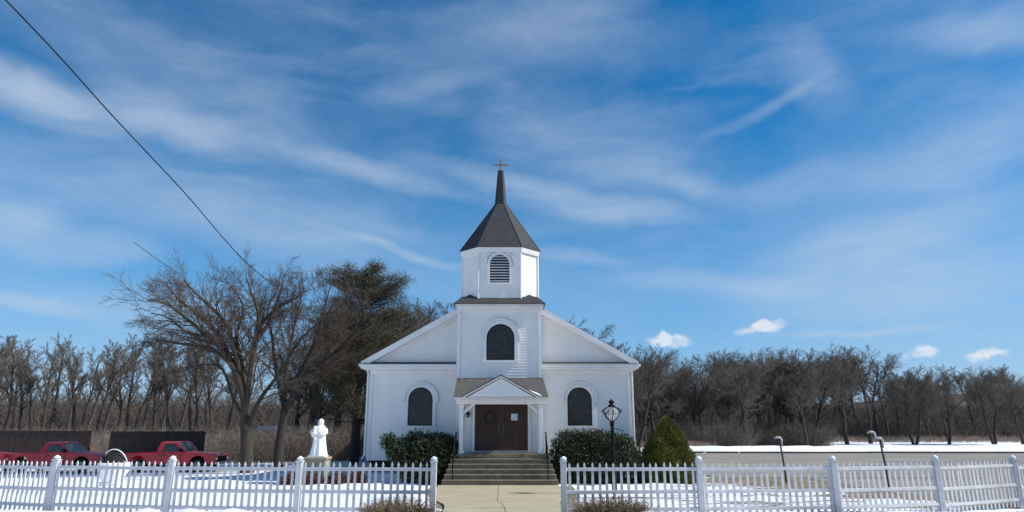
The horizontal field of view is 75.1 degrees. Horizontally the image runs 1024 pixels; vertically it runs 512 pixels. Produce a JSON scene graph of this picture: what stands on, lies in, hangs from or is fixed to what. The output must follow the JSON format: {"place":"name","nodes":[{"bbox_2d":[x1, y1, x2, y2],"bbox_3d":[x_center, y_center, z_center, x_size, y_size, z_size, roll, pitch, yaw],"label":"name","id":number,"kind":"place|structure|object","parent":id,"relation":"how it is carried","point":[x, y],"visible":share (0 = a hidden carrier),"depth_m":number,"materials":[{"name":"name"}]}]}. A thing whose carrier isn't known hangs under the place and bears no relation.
{"place":"outdoors","nodes":[
{"label":"outdoors","id":0,"kind":"place"},
{"bbox_2d":[5,0,274,286],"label":"overhead cable","id":1,"kind":"object","parent":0,"point":[25,20],"visible":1,"depth_m":17.79,"materials":[{"name":"black metal"}]},
{"bbox_2d":[436,485,560,511],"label":"path","id":2,"kind":"structure","parent":0,"point":[511,498],"depth_m":19.69,"materials":[{"name":"concrete"}]},
{"bbox_2d":[0,420,1023,511],"bbox_3d":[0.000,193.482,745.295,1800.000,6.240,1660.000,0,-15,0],"label":"ground","id":3,"kind":"structure","parent":0,"point":[439,507],"depth_m":22.08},
{"bbox_2d":[0,336,20,402],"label":"bare tree","id":4,"kind":"object","parent":3,"relation":"on","point":[11,358],"visible":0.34,"depth_m":70.97,"materials":[{"name":"brown plant"}]},
{"bbox_2d":[0,345,28,400],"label":"bare tree","id":5,"kind":"object","parent":3,"relation":"on","point":[2,352],"visible":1,"depth_m":60.92,"materials":[{"name":"brown plant"}]},
{"bbox_2d":[2,340,35,429],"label":"bare tree","id":6,"kind":"object","parent":3,"relation":"on","point":[14,413],"visible":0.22,"depth_m":76.19,"materials":[{"name":"brown plant"}]},
{"bbox_2d":[0,338,38,430],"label":"bare tree","id":7,"kind":"object","parent":3,"relation":"on","point":[24,418],"visible":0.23,"depth_m":80.84,"materials":[{"name":"brown plant"}]},
{"bbox_2d":[0,335,39,430],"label":"bare tree","id":8,"kind":"object","parent":3,"relation":"on","point":[10,385],"visible":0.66,"depth_m":66.78,"materials":[{"name":"brown plant"}]},
{"bbox_2d":[8,350,38,430],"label":"bare tree","id":9,"kind":"object","parent":3,"relation":"on","point":[23,370],"visible":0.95,"depth_m":63.88,"materials":[{"name":"brown plant"}]},
{"bbox_2d":[3,351,43,430],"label":"bare tree","id":10,"kind":"object","parent":3,"relation":"on","point":[30,411],"visible":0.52,"depth_m":66.18,"materials":[{"name":"brown plant"}]},
{"bbox_2d":[0,431,91,452],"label":"board fence","id":11,"kind":"object","parent":3,"relation":"on","point":[21,441],"visible":0.59,"depth_m":42.43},
{"bbox_2d":[33,342,70,430],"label":"bare tree","id":12,"kind":"object","parent":3,"relation":"on","point":[46,392],"visible":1,"depth_m":56.12,"materials":[{"name":"brown plant"}]},
{"bbox_2d":[4,441,110,472],"bbox_3d":[-25.103,11.184,37.078,5.550,1.626,2.280,0,-15,0],"label":"pickup truck","id":13,"kind":"object","parent":3,"relation":"on","point":[73,451],"visible":0.57,"depth_m":36.21,"materials":[{"name":"red paint"}]},
{"bbox_2d":[45,332,82,429],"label":"bare tree","id":14,"kind":"object","parent":3,"relation":"on","point":[61,365],"visible":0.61,"depth_m":64.27,"materials":[{"name":"brown plant"}]},
{"bbox_2d":[58,346,89,430],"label":"bare tree","id":15,"kind":"object","parent":3,"relation":"on","point":[73,398],"visible":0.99,"depth_m":63.89,"materials":[{"name":"brown plant"}]},
{"bbox_2d":[62,346,89,430],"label":"bare tree","id":16,"kind":"object","parent":3,"relation":"on","point":[68,392],"visible":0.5,"depth_m":82.17,"materials":[{"name":"brown plant"}]},
{"bbox_2d":[76,346,120,429],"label":"bare tree","id":17,"kind":"object","parent":3,"relation":"on","point":[89,399],"visible":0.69,"depth_m":75.97,"materials":[{"name":"brown plant"}]},
{"bbox_2d":[85,341,121,430],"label":"bare tree","id":18,"kind":"object","parent":3,"relation":"on","point":[97,400],"visible":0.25,"depth_m":83.23,"materials":[{"name":"brown plant"}]},
{"bbox_2d":[85,348,140,429],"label":"bare tree","id":19,"kind":"object","parent":3,"relation":"on","point":[126,375],"visible":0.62,"depth_m":64.39,"materials":[{"name":"brown plant"}]},
{"bbox_2d":[97,449,129,485],"bbox_3d":[-15.420,8.183,25.769,1.152,1.395,1.134,0,-15,0],"label":"shell planter","id":20,"kind":"object","parent":3,"relation":"on","point":[116,458],"visible":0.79,"depth_m":25.53,"materials":[{"name":"white stone"}]},
{"bbox_2d":[89,339,140,446],"bbox_3d":[-36.942,12.889,61.203,3.865,11.005,3.209,9,-17,-25],"label":"bare tree","id":21,"kind":"object","parent":3,"relation":"on","point":[109,383],"visible":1,"depth_m":61.84,"materials":[{"name":"brown plant"}]},
{"bbox_2d":[100,332,142,437],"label":"bare tree","id":22,"kind":"object","parent":3,"relation":"on","point":[106,420],"visible":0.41,"depth_m":72.60,"materials":[{"name":"brown plant"}]},
{"bbox_2d":[118,341,146,430],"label":"bare tree","id":23,"kind":"object","parent":3,"relation":"on","point":[129,401],"visible":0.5,"depth_m":74.00,"materials":[{"name":"brown plant"}]},
{"bbox_2d":[108,431,205,466],"bbox_3d":[-22.614,12.326,42.314,6.088,2.313,0.150,0,-15,0],"label":"board fence","id":24,"kind":"object","parent":3,"relation":"on","point":[134,441],"visible":0.48,"depth_m":42.43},
{"bbox_2d":[131,339,182,430],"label":"bare tree","id":25,"kind":"object","parent":3,"relation":"on","point":[169,420],"visible":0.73,"depth_m":63.77,"materials":[{"name":"brown plant"}]},
{"bbox_2d":[144,350,169,430],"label":"bare tree","id":26,"kind":"object","parent":3,"relation":"on","point":[155,380],"visible":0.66,"depth_m":65.37,"materials":[{"name":"brown plant"}]},
{"bbox_2d":[131,334,182,430],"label":"bare tree","id":27,"kind":"object","parent":3,"relation":"on","point":[138,418],"visible":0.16,"depth_m":75.89,"materials":[{"name":"brown plant"}]},
{"bbox_2d":[139,343,178,430],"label":"bare tree","id":28,"kind":"object","parent":3,"relation":"on","point":[147,406],"visible":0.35,"depth_m":73.02,"materials":[{"name":"brown plant"}]},
{"bbox_2d":[158,345,188,430],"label":"bare tree","id":29,"kind":"object","parent":3,"relation":"on","point":[164,417],"visible":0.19,"depth_m":76.49,"materials":[{"name":"brown plant"}]},
{"bbox_2d":[121,441,229,472],"bbox_3d":[-18.927,11.248,37.371,5.550,1.626,2.280,0,-15,0],"label":"pickup truck","id":30,"kind":"object","parent":3,"relation":"on","point":[186,452],"visible":0.73,"depth_m":36.51,"materials":[{"name":"red paint"}]},
{"bbox_2d":[0,415,367,463],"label":"brush","id":31,"kind":"object","parent":3,"relation":"on","point":[297,444],"visible":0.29,"depth_m":48.27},
{"bbox_2d":[162,341,215,430],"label":"bare tree","id":32,"kind":"object","parent":3,"relation":"on","point":[189,391],"visible":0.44,"depth_m":60.74,"materials":[{"name":"brown plant"}]},
{"bbox_2d":[168,334,212,430],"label":"bare tree","id":33,"kind":"object","parent":3,"relation":"on","point":[190,424],"visible":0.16,"depth_m":66.07,"materials":[{"name":"brown plant"}]},
{"bbox_2d":[174,349,212,430],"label":"bare tree","id":34,"kind":"object","parent":3,"relation":"on","point":[183,414],"visible":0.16,"depth_m":73.18,"materials":[{"name":"brown plant"}]},
{"bbox_2d":[186,353,225,435],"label":"bare tree","id":35,"kind":"object","parent":3,"relation":"on","point":[210,408],"visible":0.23,"depth_m":74.82,"materials":[{"name":"brown plant"}]},
{"bbox_2d":[188,355,225,433],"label":"bare tree","id":36,"kind":"object","parent":3,"relation":"on","point":[206,412],"visible":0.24,"depth_m":83.04,"materials":[{"name":"brown plant"}]},
{"bbox_2d":[0,455,437,511],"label":"picket fence","id":37,"kind":"object","parent":3,"relation":"on","point":[51,488],"visible":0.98,"depth_m":12.43,"materials":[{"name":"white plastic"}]},
{"bbox_2d":[97,241,350,472],"bbox_3d":[-15.940,5.378,36.368,14.771,12.742,8.650,0,-15,0],"label":"bare tree","id":38,"kind":"object","parent":3,"relation":"on","point":[219,340],"visible":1,"depth_m":35.37,"materials":[{"name":"brown plant"}]},
{"bbox_2d":[224,350,258,434],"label":"bare tree","id":39,"kind":"object","parent":3,"relation":"on","point":[231,382],"visible":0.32,"depth_m":63.85,"materials":[{"name":"brown plant"}]},
{"bbox_2d":[246,345,272,400],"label":"bare tree","id":40,"kind":"object","parent":3,"relation":"on","point":[254,379],"visible":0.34,"depth_m":81.64,"materials":[{"name":"brown plant"}]},
{"bbox_2d":[259,336,336,431],"bbox_3d":[-19.307,12.455,61.747,8.800,12.047,9.025,8,-17,-29],"label":"bare tree","id":41,"kind":"object","parent":3,"relation":"on","point":[299,415],"visible":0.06,"depth_m":60.57,"materials":[{"name":"brown plant"}]},
{"bbox_2d":[270,336,346,420],"bbox_3d":[-17.860,11.997,60.270,7.976,12.070,5.855,5,-16,-20],"label":"bare tree","id":42,"kind":"object","parent":3,"relation":"on","point":[311,389],"visible":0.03,"depth_m":59.66,"materials":[{"name":"brown plant"}]},
{"bbox_2d":[303,456,331,482],"bbox_3d":[-8.098,8.928,27.642,0.940,1.128,0.940,0,-15,0],"label":"pedestal","id":43,"kind":"object","parent":3,"relation":"on","point":[316,461],"visible":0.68,"depth_m":27.32,"materials":[{"name":"stone"}]},
{"bbox_2d":[307,419,328,456],"bbox_3d":[-8.100,7.632,27.966,0.767,1.545,0.671,0,-15,0],"label":"statue","id":44,"kind":"object","parent":43,"relation":"on","point":[319,432],"visible":1,"depth_m":27.75,"materials":[{"name":"white stone"}]},
{"bbox_2d":[228,253,414,466],"bbox_3d":[-11.335,5.612,37.927,10.231,12.987,8.694,5,-15,-18],"label":"bare tree","id":45,"kind":"object","parent":3,"relation":"on","point":[318,367],"visible":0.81,"depth_m":37.34,"materials":[{"name":"brown plant"}]},
{"bbox_2d":[322,471,346,483],"bbox_3d":[-7.168,8.949,26.861,1.285,0.678,0.934,0,-15,0],"label":"shrub","id":46,"kind":"object","parent":3,"relation":"on","point":[343,477],"visible":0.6,"depth_m":26.70,"materials":[{"name":"red plant"}]},
{"bbox_2d":[300,329,371,434],"bbox_3d":[-14.793,11.485,58.435,8.842,12.105,9.068,9,-17,-30],"label":"bare tree","id":47,"kind":"object","parent":3,"relation":"on","point":[336,422],"visible":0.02,"depth_m":57.14,"materials":[{"name":"brown plant"}]},
{"bbox_2d":[262,256,442,464],"bbox_3d":[-9.527,6.658,42.467,11.913,13.182,11.092,0,-15,0],"label":"pine tree","id":48,"kind":"object","parent":3,"relation":"on","point":[341,386],"visible":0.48,"depth_m":41.93,"materials":[{"name":"green plant"}]},
{"bbox_2d":[354,493,440,511],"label":"dry shrub","id":49,"kind":"object","parent":3,"relation":"on","point":[387,506],"visible":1,"depth_m":11.44,"materials":[{"name":"brown plant"}]},
{"bbox_2d":[375,300,441,333],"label":"bare tree","id":50,"kind":"object","parent":3,"relation":"on","point":[421,324],"visible":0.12,"depth_m":61.24,"materials":[{"name":"brown plant"}]},
{"bbox_2d":[379,428,458,484],"bbox_3d":[-3.674,8.383,27.658,3.821,2.478,2.204,0,-15,0],"label":"yew bush","id":51,"kind":"object","parent":3,"relation":"on","point":[417,448],"visible":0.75,"depth_m":27.24,"materials":[{"name":"green plant"}]},
{"bbox_2d":[359,160,641,486],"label":"church","id":52,"kind":"structure","parent":3,"relation":"on","point":[501,343],"depth_m":30.11,"materials":[{"name":"white paint"}]},
{"bbox_2d":[402,382,438,427],"bbox_3d":[-4.160,6.750,30.215,1.650,2.060,0.125,0,-15,0],"label":"window","id":53,"kind":"structure","parent":52,"relation":"in","point":[420,399],"depth_m":30.22,"materials":[{"name":"glass"}]},
{"bbox_2d":[474,404,500,449],"bbox_3d":[-1.032,7.323,28.509,1.127,1.930,0.132,0,-15,0],"label":"door","id":54,"kind":"structure","parent":52,"relation":"in","point":[487,437],"depth_m":28.53,"materials":[{"name":"brown wood"}]},
{"bbox_2d":[501,404,527,449],"bbox_3d":[0.112,7.323,28.509,1.127,1.930,0.132,0,-15,0],"label":"door","id":55,"kind":"structure","parent":52,"relation":"in","point":[514,433],"depth_m":28.53,"materials":[{"name":"brown wood"}]},
{"bbox_2d":[561,382,597,427],"bbox_3d":[3.070,6.750,30.215,1.650,2.060,0.125,0,-15,0],"label":"window","id":56,"kind":"structure","parent":52,"relation":"in","point":[579,399],"depth_m":30.22,"materials":[{"name":"glass"}]},
{"bbox_2d":[0,383,1023,434],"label":"wood","id":57,"kind":"object","parent":3,"relation":"on","point":[220,415],"visible":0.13,"depth_m":152.25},
{"bbox_2d":[548,427,648,483],"bbox_3d":[3.517,8.376,27.651,4.362,2.487,2.119,0,-15,0],"label":"yew bush","id":58,"kind":"object","parent":3,"relation":"on","point":[581,447],"visible":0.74,"depth_m":27.19,"materials":[{"name":"green plant"}]},
{"bbox_2d":[602,399,622,489],"bbox_3d":[3.413,6.443,22.503,0.764,3.180,0.667,8,-17,-29],"label":"lamp post","id":59,"kind":"object","parent":3,"relation":"on","point":[611,413],"visible":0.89,"depth_m":22.59,"materials":[{"name":"black metal"}]},
{"bbox_2d":[565,491,660,511],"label":"dry shrub","id":60,"kind":"object","parent":3,"relation":"on","point":[603,506],"visible":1,"depth_m":11.43,"materials":[{"name":"brown plant"}]},
{"bbox_2d":[630,370,666,426],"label":"bare tree","id":61,"kind":"object","parent":3,"relation":"on","point":[638,412],"visible":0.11,"depth_m":82.75,"materials":[{"name":"brown plant"}]},
{"bbox_2d":[634,348,665,443],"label":"bare tree","id":62,"kind":"object","parent":3,"relation":"on","point":[644,438],"visible":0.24,"depth_m":69.51,"materials":[{"name":"brown plant"}]},
{"bbox_2d":[630,349,685,433],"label":"bare tree","id":63,"kind":"object","parent":3,"relation":"on","point":[651,403],"visible":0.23,"depth_m":73.17,"materials":[{"name":"brown plant"}]},
{"bbox_2d":[631,343,688,449],"bbox_3d":[12.975,13.389,62.561,5.713,10.374,8.337,0,-15,1],"label":"bare tree","id":64,"kind":"object","parent":3,"relation":"on","point":[646,385],"visible":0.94,"depth_m":61.66,"materials":[{"name":"brown plant"}]},
{"bbox_2d":[640,415,696,483],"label":"arborvitae","id":65,"kind":"object","parent":3,"relation":"on","point":[667,443],"visible":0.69,"depth_m":27.58,"materials":[{"name":"green plant"}]},
{"bbox_2d":[649,367,697,425],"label":"bare tree","id":66,"kind":"object","parent":3,"relation":"on","point":[670,393],"visible":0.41,"depth_m":85.68,"materials":[{"name":"brown plant"}]},
{"bbox_2d":[668,355,708,425],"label":"bare tree","id":67,"kind":"object","parent":3,"relation":"on","point":[691,385],"visible":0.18,"depth_m":90.64,"materials":[{"name":"brown plant"}]},
{"bbox_2d":[671,365,724,428],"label":"bare tree","id":68,"kind":"object","parent":3,"relation":"on","point":[706,401],"visible":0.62,"depth_m":81.98,"materials":[{"name":"brown plant"}]},
{"bbox_2d":[669,356,731,424],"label":"bare tree","id":69,"kind":"object","parent":3,"relation":"on","point":[689,373],"visible":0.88,"depth_m":81.61,"materials":[{"name":"brown plant"}]},
{"bbox_2d":[688,348,731,422],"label":"bare tree","id":70,"kind":"object","parent":3,"relation":"on","point":[699,360],"visible":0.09,"depth_m":98.28,"materials":[{"name":"brown plant"}]},
{"bbox_2d":[693,365,741,431],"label":"bare tree","id":71,"kind":"object","parent":3,"relation":"on","point":[731,414],"visible":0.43,"depth_m":83.56,"materials":[{"name":"brown plant"}]},
{"bbox_2d":[706,348,741,422],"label":"bare tree","id":72,"kind":"object","parent":3,"relation":"on","point":[731,364],"visible":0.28,"depth_m":87.81,"materials":[{"name":"brown plant"}]},
{"bbox_2d":[709,358,752,425],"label":"bare tree","id":73,"kind":"object","parent":3,"relation":"on","point":[728,402],"visible":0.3,"depth_m":85.89,"materials":[{"name":"brown plant"}]},
{"bbox_2d":[707,348,757,444],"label":"bare tree","id":74,"kind":"object","parent":3,"relation":"on","point":[735,367],"visible":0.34,"depth_m":89.07,"materials":[{"name":"brown plant"}]},
{"bbox_2d":[632,415,848,445],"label":"brush","id":75,"kind":"object","parent":3,"relation":"on","point":[724,434],"visible":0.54,"depth_m":82.97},
{"bbox_2d":[726,356,760,436],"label":"bare tree","id":76,"kind":"object","parent":3,"relation":"on","point":[744,384],"visible":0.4,"depth_m":84.41,"materials":[{"name":"brown plant"}]},
{"bbox_2d":[707,346,780,443],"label":"bare tree","id":77,"kind":"object","parent":3,"relation":"on","point":[744,397],"visible":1,"depth_m":78.46,"materials":[{"name":"brown plant"}]},
{"bbox_2d":[740,353,783,432],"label":"bare tree","id":78,"kind":"object","parent":3,"relation":"on","point":[767,405],"visible":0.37,"depth_m":89.90,"materials":[{"name":"brown plant"}]},
{"bbox_2d":[761,360,808,427],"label":"bare tree","id":79,"kind":"object","parent":3,"relation":"on","point":[789,415],"visible":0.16,"depth_m":92.38,"materials":[{"name":"brown plant"}]},
{"bbox_2d":[763,358,818,436],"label":"bare tree","id":80,"kind":"object","parent":3,"relation":"on","point":[787,379],"visible":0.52,"depth_m":90.86,"materials":[{"name":"brown plant"}]},
{"bbox_2d":[560,455,1023,511],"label":"picket fence","id":81,"kind":"object","parent":3,"relation":"on","point":[832,468],"visible":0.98,"depth_m":12.47,"materials":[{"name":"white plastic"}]},
{"bbox_2d":[752,351,833,434],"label":"bare tree","id":82,"kind":"object","parent":3,"relation":"on","point":[775,405],"visible":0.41,"depth_m":92.05,"materials":[{"name":"brown plant"}]},
{"bbox_2d":[784,361,822,445],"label":"bare tree","id":83,"kind":"object","parent":3,"relation":"on","point":[799,385],"visible":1,"depth_m":86.63,"materials":[{"name":"brown plant"}]},
{"bbox_2d":[769,341,866,438],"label":"bare tree","id":84,"kind":"object","parent":3,"relation":"on","point":[825,379],"visible":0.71,"depth_m":92.05,"materials":[{"name":"brown plant"}]},
{"bbox_2d":[799,348,848,432],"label":"bare tree","id":85,"kind":"object","parent":3,"relation":"on","point":[815,413],"visible":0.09,"depth_m":105.86,"materials":[{"name":"brown plant"}]},
{"bbox_2d":[636,433,1023,447],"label":"brush","id":86,"kind":"object","parent":3,"relation":"on","point":[937,439],"visible":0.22,"depth_m":102.49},
{"bbox_2d":[641,444,1023,452],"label":"snow bank","id":87,"kind":"structure","parent":3,"relation":"on","point":[973,448],"depth_m":62.33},
{"bbox_2d":[815,352,870,435],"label":"bare tree","id":88,"kind":"object","parent":3,"relation":"on","point":[845,407],"visible":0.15,"depth_m":117.58,"materials":[{"name":"brown plant"}]},
{"bbox_2d":[814,346,883,444],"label":"bare tree","id":89,"kind":"object","parent":3,"relation":"on","point":[848,364],"visible":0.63,"depth_m":95.57,"materials":[{"name":"brown plant"}]},
{"bbox_2d":[689,403,1023,439],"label":"brush","id":90,"kind":"object","parent":3,"relation":"on","point":[968,428],"visible":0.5,"depth_m":115.51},
{"bbox_2d":[693,451,1023,452],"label":"kerb","id":91,"kind":"structure","parent":3,"relation":"on","point":[857,452],"depth_m":61.56,"materials":[{"name":"stone"}]},
{"bbox_2d":[840,345,882,443],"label":"bare tree","id":92,"kind":"object","parent":3,"relation":"on","point":[870,440],"visible":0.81,"depth_m":96.91,"materials":[{"name":"brown plant"}]},
{"bbox_2d":[839,347,906,436],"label":"bare tree","id":93,"kind":"object","parent":3,"relation":"on","point":[887,366],"visible":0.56,"depth_m":111.03,"materials":[{"name":"brown plant"}]},
{"bbox_2d":[867,431,889,486],"bbox_3d":[14.013,7.784,25.345,0.558,2.211,0.113,-4,-15,-1],"label":"leaning post","id":94,"kind":"object","parent":3,"relation":"on","point":[881,440],"visible":0.94,"depth_m":25.45,"materials":[{"name":"grey metal"}]},
{"bbox_2d":[865,366,892,439],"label":"bare tree","id":95,"kind":"object","parent":3,"relation":"on","point":[883,412],"visible":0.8,"depth_m":109.51,"materials":[{"name":"brown plant"}]},
{"bbox_2d":[869,372,914,437],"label":"bare tree","id":96,"kind":"object","parent":3,"relation":"on","point":[896,409],"visible":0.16,"depth_m":115.69,"materials":[{"name":"brown plant"}]},
{"bbox_2d":[894,372,942,436],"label":"bare tree","id":97,"kind":"object","parent":3,"relation":"on","point":[926,420],"visible":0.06,"depth_m":111.72,"materials":[{"name":"brown plant"}]},
{"bbox_2d":[881,364,969,444],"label":"bare tree","id":98,"kind":"object","parent":3,"relation":"on","point":[910,378],"visible":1,"depth_m":93.16,"materials":[{"name":"brown plant"}]},
{"bbox_2d":[894,374,960,441],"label":"bare tree","id":99,"kind":"object","parent":3,"relation":"on","point":[936,426],"visible":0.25,"depth_m":105.52,"materials":[{"name":"brown plant"}]},
{"bbox_2d":[926,365,975,443],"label":"bare tree","id":100,"kind":"object","parent":3,"relation":"on","point":[948,414],"visible":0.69,"depth_m":95.09,"materials":[{"name":"brown plant"}]},
{"bbox_2d":[947,366,978,437],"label":"bare tree","id":101,"kind":"object","parent":3,"relation":"on","point":[968,404],"visible":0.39,"depth_m":114.46,"materials":[{"name":"brown plant"}]},
{"bbox_2d":[949,364,1022,443],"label":"bare tree","id":102,"kind":"object","parent":3,"relation":"on","point":[982,388],"visible":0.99,"depth_m":92.90,"materials":[{"name":"brown plant"}]},
{"bbox_2d":[960,366,1023,417],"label":"bare tree","id":103,"kind":"object","parent":3,"relation":"on","point":[1012,385],"visible":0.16,"depth_m":122.17,"materials":[{"name":"brown plant"}]},
{"bbox_2d":[976,365,1023,443],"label":"bare tree","id":104,"kind":"object","parent":3,"relation":"on","point":[1018,393],"visible":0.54,"depth_m":94.59,"materials":[{"name":"brown plant"}]},
{"bbox_2d":[0,0,1023,406],"label":"sky","id":105,"kind":"structure","parent":0,"point":[690,177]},
{"bbox_2d":[97,394,1022,414],"bbox_3d":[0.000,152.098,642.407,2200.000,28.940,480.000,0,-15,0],"label":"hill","id":106,"kind":"structure","parent":0,"point":[964,403],"depth_m":490.32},
{"bbox_2d":[695,453,1023,477],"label":"parking lot","id":107,"kind":"structure","parent":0,"point":[742,459],"depth_m":46.84,"materials":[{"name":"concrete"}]},
{"bbox_2d":[817,479,1023,500],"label":"driveway","id":108,"kind":"structure","parent":0,"point":[893,484],"depth_m":25.97,"materials":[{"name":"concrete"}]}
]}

